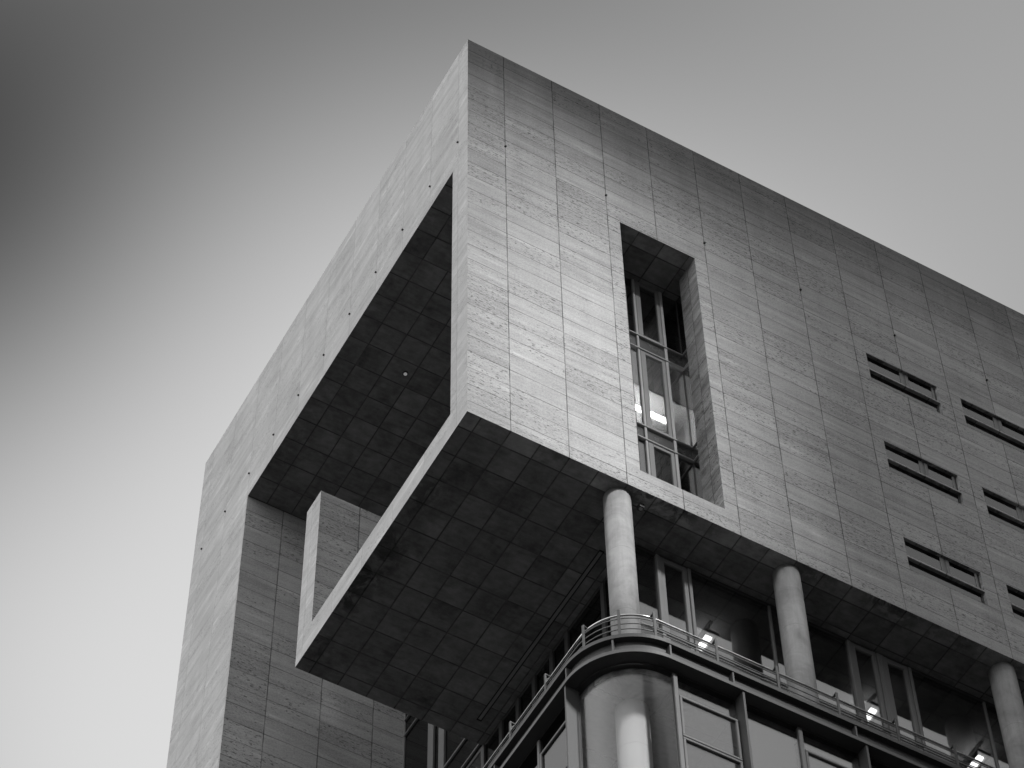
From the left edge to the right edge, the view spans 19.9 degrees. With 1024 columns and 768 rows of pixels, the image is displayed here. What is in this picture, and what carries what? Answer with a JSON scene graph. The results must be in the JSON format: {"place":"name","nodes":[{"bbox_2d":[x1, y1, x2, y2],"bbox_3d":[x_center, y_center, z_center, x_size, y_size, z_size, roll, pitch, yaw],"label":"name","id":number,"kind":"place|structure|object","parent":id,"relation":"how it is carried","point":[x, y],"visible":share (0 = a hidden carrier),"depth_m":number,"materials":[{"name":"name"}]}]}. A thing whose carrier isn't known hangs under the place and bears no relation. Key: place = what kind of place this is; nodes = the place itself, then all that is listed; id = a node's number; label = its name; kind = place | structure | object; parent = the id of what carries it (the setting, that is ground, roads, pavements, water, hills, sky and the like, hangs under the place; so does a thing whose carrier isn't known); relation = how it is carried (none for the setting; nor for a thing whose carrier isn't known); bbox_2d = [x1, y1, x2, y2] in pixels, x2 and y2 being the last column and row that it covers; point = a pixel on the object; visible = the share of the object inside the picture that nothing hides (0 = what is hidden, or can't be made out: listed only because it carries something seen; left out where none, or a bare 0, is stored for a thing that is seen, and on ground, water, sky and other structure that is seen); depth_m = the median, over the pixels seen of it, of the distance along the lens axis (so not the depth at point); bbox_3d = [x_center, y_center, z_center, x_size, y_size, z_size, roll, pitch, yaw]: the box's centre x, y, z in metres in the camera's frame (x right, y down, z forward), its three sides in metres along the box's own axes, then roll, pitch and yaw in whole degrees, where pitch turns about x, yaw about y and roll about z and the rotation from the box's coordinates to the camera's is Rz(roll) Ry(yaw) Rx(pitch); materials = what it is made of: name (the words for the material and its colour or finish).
{"place":"outdoors","nodes":[
{"label":"outdoors","id":0,"kind":"place"},
{"bbox_2d":[0,0,1023,767],"label":"sky","id":1,"kind":"structure","parent":0,"point":[179,178],"materials":[{"name":"grey"}]},
{"bbox_2d":[166,40,1023,767],"bbox_3d":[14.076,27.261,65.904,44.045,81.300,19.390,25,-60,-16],"label":"office building","id":2,"kind":"structure","parent":0,"point":[454,548],"depth_m":80.50,"materials":[{"name":"concrete"}]},
{"bbox_2d":[637,503,644,511],"bbox_3d":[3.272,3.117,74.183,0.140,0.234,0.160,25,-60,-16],"label":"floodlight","id":3,"kind":"object","parent":2,"relation":"attached to","point":[640,507],"visible":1,"depth_m":74.10,"materials":[{"name":"grey metal"}]},
{"bbox_2d":[635,404,665,423],"bbox_3d":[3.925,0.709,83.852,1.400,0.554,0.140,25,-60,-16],"label":"strip lamp","id":4,"kind":"object","parent":2,"relation":"hanging from","point":[657,417],"visible":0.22,"depth_m":83.69,"materials":[{"name":"white metal"}]},
{"bbox_2d":[629,279,698,496],"bbox_3d":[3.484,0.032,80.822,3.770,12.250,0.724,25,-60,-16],"label":"slit window","id":5,"kind":"structure","parent":2,"relation":"in","point":[667,444],"depth_m":81.96,"materials":[{"name":"metal"}]},
{"bbox_2d":[697,620,718,652],"bbox_3d":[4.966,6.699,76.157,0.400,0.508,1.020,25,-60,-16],"label":"floodlight","id":6,"kind":"object","parent":2,"relation":"hanging from","point":[703,632],"visible":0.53,"depth_m":75.87,"materials":[{"name":"metal"}]},
{"bbox_2d":[856,693,879,724],"bbox_3d":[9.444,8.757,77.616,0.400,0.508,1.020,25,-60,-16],"label":"floodlight","id":7,"kind":"object","parent":2,"relation":"hanging from","point":[870,703],"visible":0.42,"depth_m":77.34,"materials":[{"name":"metal"}]},
{"bbox_2d":[867,357,936,399],"bbox_3d":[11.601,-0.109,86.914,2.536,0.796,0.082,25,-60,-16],"label":"window","id":8,"kind":"structure","parent":2,"relation":"in","point":[885,370],"depth_m":87.01,"materials":[{"name":"black glass"}]},
{"bbox_2d":[870,373,939,412],"bbox_3d":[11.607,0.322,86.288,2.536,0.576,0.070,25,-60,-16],"label":"window","id":9,"kind":"structure","parent":2,"relation":"in","point":[875,378],"depth_m":86.38,"materials":[{"name":"black glass"}]},
{"bbox_2d":[885,445,957,489],"bbox_3d":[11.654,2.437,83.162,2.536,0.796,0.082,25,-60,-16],"label":"window","id":10,"kind":"structure","parent":2,"relation":"in","point":[896,455],"depth_m":83.25,"materials":[{"name":"black glass"}]},
{"bbox_2d":[888,462,960,503],"bbox_3d":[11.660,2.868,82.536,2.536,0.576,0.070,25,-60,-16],"label":"window","id":11,"kind":"structure","parent":2,"relation":"in","point":[893,468],"depth_m":82.62,"materials":[{"name":"black glass"}]},
{"bbox_2d":[904,541,980,588],"bbox_3d":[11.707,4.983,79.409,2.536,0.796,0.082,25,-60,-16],"label":"window","id":12,"kind":"structure","parent":2,"relation":"in","point":[912,550],"depth_m":79.49,"materials":[{"name":"black glass"}]},
{"bbox_2d":[908,560,984,603],"bbox_3d":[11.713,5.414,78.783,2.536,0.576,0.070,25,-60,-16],"label":"window","id":13,"kind":"structure","parent":2,"relation":"in","point":[914,567],"depth_m":78.88,"materials":[{"name":"black glass"}]},
{"bbox_2d":[962,741,990,767],"bbox_3d":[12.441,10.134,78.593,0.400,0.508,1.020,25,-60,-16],"label":"floodlight","id":14,"kind":"object","parent":2,"relation":"hanging from","point":[975,752],"visible":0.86,"depth_m":78.32,"materials":[{"name":"metal"}]},
{"bbox_2d":[961,402,1023,441],"bbox_3d":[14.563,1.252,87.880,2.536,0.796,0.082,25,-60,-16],"label":"window","id":15,"kind":"structure","parent":2,"relation":"in","point":[968,410],"depth_m":87.95,"materials":[{"name":"black glass"}]},
{"bbox_2d":[965,419,1023,452],"bbox_3d":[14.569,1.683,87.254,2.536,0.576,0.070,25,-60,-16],"label":"window","id":16,"kind":"structure","parent":2,"relation":"in","point":[969,423],"depth_m":87.31,"materials":[{"name":"black glass"}]},
{"bbox_2d":[983,491,1023,520],"bbox_3d":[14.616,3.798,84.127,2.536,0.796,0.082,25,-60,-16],"label":"window","id":17,"kind":"structure","parent":2,"relation":"in","point":[991,500],"depth_m":84.07,"materials":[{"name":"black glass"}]},
{"bbox_2d":[988,509,1023,532],"bbox_3d":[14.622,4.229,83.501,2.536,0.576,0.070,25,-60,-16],"label":"window","id":18,"kind":"structure","parent":2,"relation":"in","point":[993,515],"depth_m":83.43,"materials":[{"name":"black glass"}]},
{"bbox_2d":[1007,588,1023,607],"bbox_3d":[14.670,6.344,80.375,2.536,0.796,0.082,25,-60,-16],"label":"window","id":19,"kind":"structure","parent":2,"relation":"in","point":[1017,599],"depth_m":80.22,"materials":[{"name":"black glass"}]},
{"bbox_2d":[1012,608,1023,621],"bbox_3d":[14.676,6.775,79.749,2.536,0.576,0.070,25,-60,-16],"label":"window","id":20,"kind":"structure","parent":2,"relation":"in","point":[1017,614],"depth_m":79.55,"materials":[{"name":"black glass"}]}
]}

